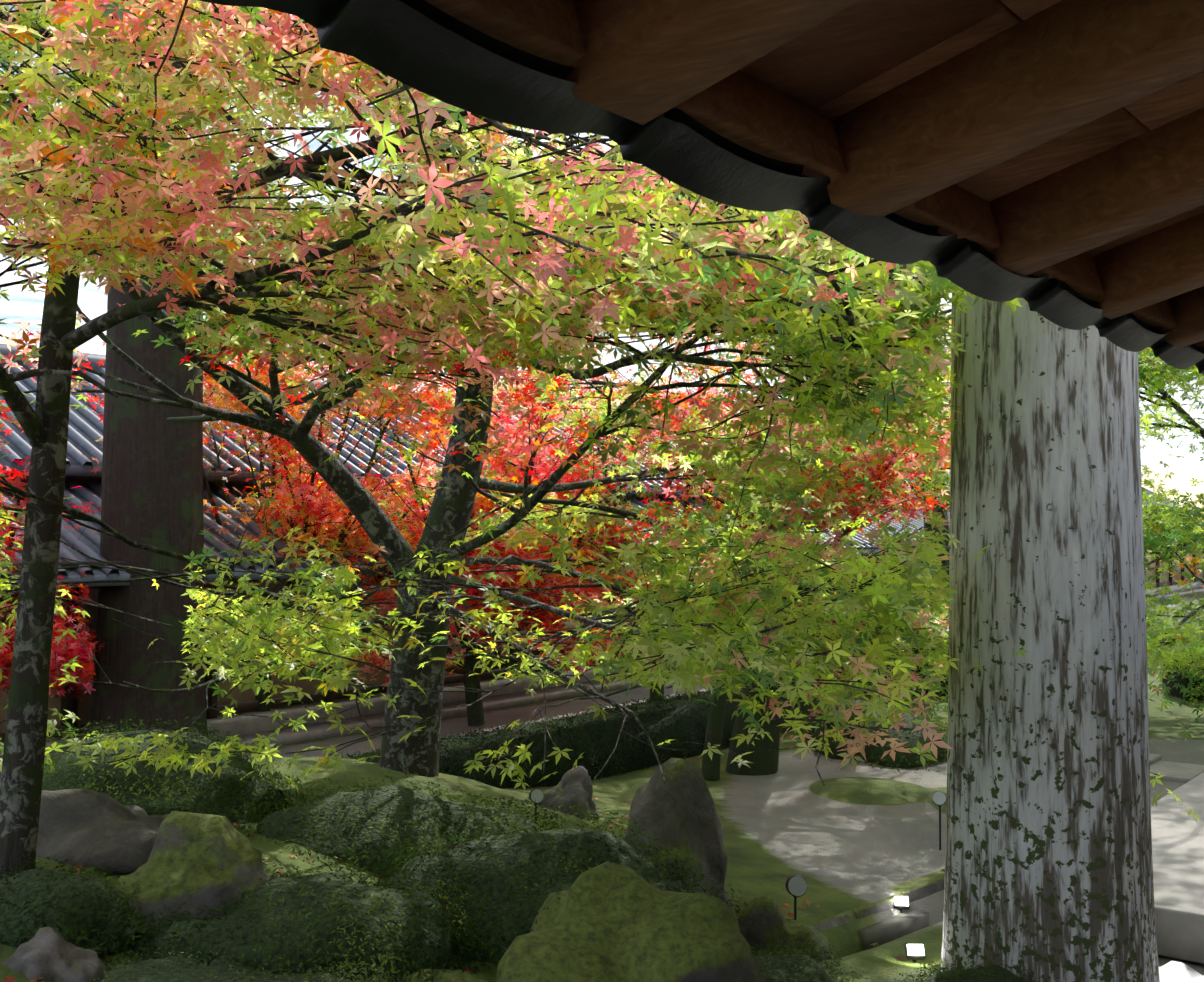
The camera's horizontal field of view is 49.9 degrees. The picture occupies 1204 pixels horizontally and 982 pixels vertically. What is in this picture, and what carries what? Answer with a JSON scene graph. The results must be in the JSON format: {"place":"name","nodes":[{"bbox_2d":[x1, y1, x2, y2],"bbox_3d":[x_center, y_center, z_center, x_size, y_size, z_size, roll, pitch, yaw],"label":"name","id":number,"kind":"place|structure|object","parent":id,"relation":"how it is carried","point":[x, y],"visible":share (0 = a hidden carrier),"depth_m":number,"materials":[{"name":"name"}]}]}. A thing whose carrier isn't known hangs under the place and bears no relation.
{"place":"outdoors","nodes":[
{"label":"outdoors","id":0,"kind":"place"},
{"bbox_2d":[80,248,506,711],"bbox_3d":[-3.683,-0.172,16.191,5.480,6.611,4.837,0,-2,1],"label":"maple tree","id":1,"kind":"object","parent":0,"point":[292,455],"depth_m":16.17,"materials":[{"name":"red plant"}]},
{"bbox_2d":[223,336,702,725],"bbox_3d":[-1.843,0.317,17.310,7.417,5.624,4.605,0,-2,1],"label":"maple tree","id":2,"kind":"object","parent":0,"point":[548,621],"depth_m":16.60,"materials":[{"name":"red plant"}]},
{"bbox_2d":[0,592,1203,981],"bbox_3d":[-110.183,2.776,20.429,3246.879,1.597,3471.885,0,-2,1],"label":"ground","id":3,"kind":"structure","parent":0,"point":[846,838],"depth_m":10.91,"materials":[{"name":"grey gravel"}]},
{"bbox_2d":[0,477,95,687],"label":"maple tree","id":4,"kind":"object","parent":3,"relation":"on","point":[12,534],"visible":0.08,"depth_m":12.88,"materials":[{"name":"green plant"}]},
{"bbox_2d":[0,408,105,702],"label":"red maple leaves","id":5,"kind":"object","parent":4,"relation":"attached to","point":[63,656],"visible":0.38,"depth_m":12.90,"materials":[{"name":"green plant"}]},
{"bbox_2d":[2,926,105,981],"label":"rock","id":6,"kind":"object","parent":3,"relation":"on","point":[48,954],"visible":0.98,"depth_m":4.93,"materials":[{"name":"grey stone"}]},
{"bbox_2d":[36,789,168,874],"bbox_3d":[-2.561,1.750,6.662,1.141,0.463,0.740,0,-2,1],"label":"flat rock","id":7,"kind":"object","parent":3,"relation":"on","point":[89,828],"visible":0.48,"depth_m":6.47,"materials":[{"name":"grey stone"}]},
{"bbox_2d":[87,34,207,736],"bbox_3d":[-5.036,-4.742,14.455,1.360,16.400,1.368,0,-2,1],"label":"dark cedar trunk","id":8,"kind":"object","parent":3,"relation":"on","point":[152,476],"visible":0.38,"depth_m":13.87,"materials":[{"name":"brown plant"}]},
{"bbox_2d":[110,811,269,934],"bbox_3d":[-1.865,1.783,5.751,0.849,0.708,0.540,1,-2,-20],"label":"mossy rock","id":9,"kind":"object","parent":3,"relation":"on","point":[200,860],"visible":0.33,"depth_m":5.64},
{"bbox_2d":[399,968,488,981],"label":"rock","id":10,"kind":"object","parent":3,"relation":"on","point":[449,975],"visible":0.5,"depth_m":5.41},
{"bbox_2d":[0,0,924,876],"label":"maple","id":11,"kind":"object","parent":3,"relation":"on","point":[110,228],"depth_m":3.92,"materials":[{"name":"plant"}]},
{"bbox_2d":[2,732,923,981],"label":"fallen leaves","id":12,"kind":"object","parent":3,"relation":"on","point":[7,980],"visible":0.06,"depth_m":7.46,"materials":[{"name":"red plant"}]},
{"bbox_2d":[529,789,543,822],"bbox_3d":[-0.500,2.384,9.720,0.110,0.312,0.147,0,-2,-15],"label":"garden lamp","id":13,"kind":"object","parent":3,"relation":"on","point":[531,791],"visible":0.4,"depth_m":9.69,"materials":[{"name":"black metal"}]},
{"bbox_2d":[531,789,543,802],"bbox_3d":[-0.484,2.279,9.664,0.099,0.095,0.018,0,-2,-15],"label":"glass","id":14,"kind":"object","parent":13,"relation":"attached to","point":[537,795],"visible":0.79,"depth_m":9.66,"materials":[{"name":"grey"}]},
{"bbox_2d":[537,766,598,819],"bbox_3d":[-0.293,2.530,10.698,0.524,0.476,0.428,-1,-2,28],"label":"rock","id":15,"kind":"object","parent":3,"relation":"on","point":[572,788],"visible":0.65,"depth_m":10.61,"materials":[{"name":"grey stone"}]},
{"bbox_2d":[8,535,1182,568],"bbox_3d":[2.034,0.997,27.333,5.350,4.800,74.000,-1,-2,38],"label":"roof eave","id":16,"kind":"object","parent":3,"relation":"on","point":[64,564],"depth_m":14.91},
{"bbox_2d":[0,0,1201,822],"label":"maple","id":17,"kind":"object","parent":3,"relation":"on","point":[894,604],"depth_m":6.66,"materials":[{"name":"plant"}]},
{"bbox_2d":[0,639,1203,981],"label":"shrub","id":18,"kind":"object","parent":3,"relation":"on","point":[16,891],"visible":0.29,"depth_m":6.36,"materials":[{"name":"green plant"}]},
{"bbox_2d":[0,581,1203,783],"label":"corridor stone base","id":19,"kind":"object","parent":3,"relation":"on","point":[513,694],"depth_m":17.26,"materials":[{"name":"grey stone"}]},
{"bbox_2d":[0,543,1203,739],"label":"building wall","id":20,"kind":"structure","parent":19,"relation":"on","point":[83,706],"depth_m":16.49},
{"bbox_2d":[0,541,1203,744],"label":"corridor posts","id":21,"kind":"object","parent":19,"relation":"on","point":[68,702],"depth_m":16.50,"materials":[{"name":"brown wood"}]},
{"bbox_2d":[495,861,761,981],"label":"mossy rock","id":22,"kind":"object","parent":3,"relation":"on","point":[607,921],"visible":1,"depth_m":5.53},
{"bbox_2d":[379,218,951,780],"bbox_3d":[2.186,-0.764,13.803,8.263,8.027,5.852,0,-2,1],"label":"tree","id":23,"kind":"object","parent":3,"relation":"on","point":[601,404],"depth_m":13.48,"materials":[{"name":"plant"}]},
{"bbox_2d":[624,758,734,907],"bbox_3d":[0.482,2.350,8.433,0.978,1.183,0.760,1,-2,-26],"label":"rock","id":24,"kind":"object","parent":3,"relation":"on","point":[679,808],"visible":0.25,"depth_m":8.30,"materials":[{"name":"grey stone"}]},
{"bbox_2d":[735,894,828,961],"bbox_3d":[1.052,2.798,8.145,0.773,0.551,0.516,0,-2,1],"label":"rock","id":25,"kind":"object","parent":3,"relation":"on","point":[762,921],"visible":0.42,"depth_m":8.02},
{"bbox_2d":[785,875,807,919],"bbox_3d":[1.283,2.702,8.560,0.143,0.349,0.189,0,-2,1],"label":"garden lamp","id":26,"kind":"object","parent":3,"relation":"on","point":[794,896],"visible":0.44,"depth_m":8.54,"materials":[{"name":"black metal"}]},
{"bbox_2d":[788,876,806,895],"bbox_3d":[1.283,2.592,8.487,0.126,0.120,0.024,0,-2,-4],"label":"lamp disc","id":27,"kind":"object","parent":26,"relation":"attached to","point":[797,885],"visible":0.97,"depth_m":8.49,"materials":[{"name":"grey"}]},
{"bbox_2d":[707,316,950,602],"bbox_3d":[5.468,-2.775,21.356,11.445,11.759,6.097,0,-2,-8],"label":"maple","id":28,"kind":"object","parent":3,"relation":"on","point":[943,511],"depth_m":21.59,"materials":[{"name":"plant"}]},
{"bbox_2d":[808,869,944,930],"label":"channel kerb stones","id":29,"kind":"object","parent":3,"relation":"on","point":[921,887],"visible":0.15,"depth_m":9.36,"materials":[{"name":"grey stone"}]},
{"bbox_2d":[893,896,909,912],"bbox_3d":[2.140,2.982,9.256,0.111,0.165,0.090,0,-2,1],"label":"flood lamp","id":30,"kind":"object","parent":29,"relation":"on","point":[900,907],"visible":0.41,"depth_m":9.23,"materials":[{"name":"grey metal"}]},
{"bbox_2d":[895,897,907,904],"bbox_3d":[2.139,2.928,9.235,0.091,0.051,0.043,0,-2,1],"label":"garden light","id":31,"kind":"object","parent":30,"relation":"attached to","point":[901,900],"visible":1,"depth_m":9.23,"materials":[{"name":"white glass"}]},
{"bbox_2d":[858,909,928,949],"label":"channel block","id":32,"kind":"structure","parent":3,"relation":"on","point":[897,926],"depth_m":9.00,"materials":[{"name":"grey stone"}]},
{"bbox_2d":[904,943,925,962],"bbox_3d":[1.888,2.813,7.801,0.112,0.166,0.092,0,-2,1],"label":"flood lamp","id":33,"kind":"object","parent":3,"relation":"on","point":[913,958],"visible":0.53,"depth_m":7.78,"materials":[{"name":"grey metal"}]},
{"bbox_2d":[908,944,923,954],"bbox_3d":[1.887,2.759,7.781,0.091,0.050,0.044,0,-2,1],"label":"floodlight lens","id":34,"kind":"object","parent":33,"relation":"in","point":[915,949],"visible":1,"depth_m":7.78,"materials":[{"name":"white glass"}]},
{"bbox_2d":[932,791,946,849],"bbox_3d":[2.789,2.735,10.665,0.120,0.540,0.163,-1,-2,20],"label":"garden lamp","id":35,"kind":"object","parent":3,"relation":"on","point":[939,806],"visible":0.48,"depth_m":10.65,"materials":[{"name":"black metal"}]},
{"bbox_2d":[933,791,945,804],"bbox_3d":[2.767,2.519,10.611,0.108,0.102,0.027,-1,-2,20],"label":"lamp disc","id":36,"kind":"object","parent":35,"relation":"attached to","point":[939,798],"visible":0.93,"depth_m":10.61,"materials":[{"name":"grey"}]},
{"bbox_2d":[941,293,1159,981],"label":"cedar trunk","id":37,"kind":"object","parent":3,"relation":"on","point":[1048,867],"visible":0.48,"depth_m":7.14,"materials":[{"name":"grey plant"}]},
{"bbox_2d":[1149,753,1203,782],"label":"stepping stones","id":38,"kind":"object","parent":3,"relation":"on","point":[1177,772],"visible":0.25,"depth_m":13.83,"materials":[{"name":"grey stone"}]},
{"bbox_2d":[1151,772,1203,963],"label":"stone slab bridge","id":39,"kind":"structure","parent":3,"relation":"on","point":[1177,832],"depth_m":8.81,"materials":[{"name":"grey stone"}]},
{"bbox_2d":[1159,961,1203,981],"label":"stone","id":40,"kind":"object","parent":3,"relation":"on","point":[1172,971],"visible":0.29,"depth_m":7.58,"materials":[{"name":"white stone"}]},
{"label":"temple hall","id":41,"kind":"object","parent":3,"relation":"on","visible":0},
{"bbox_2d":[198,0,1203,374],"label":"eave tiles","id":42,"kind":"object","parent":41,"relation":"attached to","point":[422,46],"visible":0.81,"depth_m":1.35,"materials":[{"name":"black tile"}]},
{"bbox_2d":[0,343,1203,589],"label":"corridor roof tiles","id":43,"kind":"object","parent":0,"point":[84,435],"visible":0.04,"depth_m":16.84,"materials":[{"name":"grey tile"}]},
{"bbox_2d":[0,7,1203,465],"bbox_3d":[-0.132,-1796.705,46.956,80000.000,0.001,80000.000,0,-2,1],"label":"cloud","id":44,"kind":"structure","parent":0,"point":[94,345],"depth_m":11434.31,"materials":[{"name":"white"}]},
{"bbox_2d":[0,0,1203,516],"label":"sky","id":45,"kind":"structure","parent":0,"point":[1184,473],"materials":[{"name":"white"}]},
{"bbox_2d":[484,319,818,700],"bbox_3d":[0.846,-0.444,18.217,6.024,7.128,5.037,0,-2,1],"label":"maple","id":46,"kind":"object","parent":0,"point":[609,460],"depth_m":17.80,"materials":[{"name":"red plant"}]},
{"bbox_2d":[582,333,950,714],"bbox_3d":[1.740,-0.006,12.361,3.972,4.311,3.237,0,-2,1],"label":"maple tree","id":47,"kind":"object","parent":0,"point":[854,512],"depth_m":12.17,"materials":[{"name":"red plant"}]},
{"bbox_2d":[424,0,1203,347],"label":"eave rafters and boards","id":48,"kind":"object","parent":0,"point":[1060,140],"visible":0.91,"depth_m":1.51,"materials":[{"name":"brown wood"}]},
{"bbox_2d":[799,175,1203,353],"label":"eave backing","id":49,"kind":"object","parent":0,"point":[1033,276],"depth_m":2.21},
{"bbox_2d":[925,336,1203,739],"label":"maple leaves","id":50,"kind":"object","parent":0,"point":[1190,644],"depth_m":17.02,"materials":[{"name":"green plant"}]}
]}

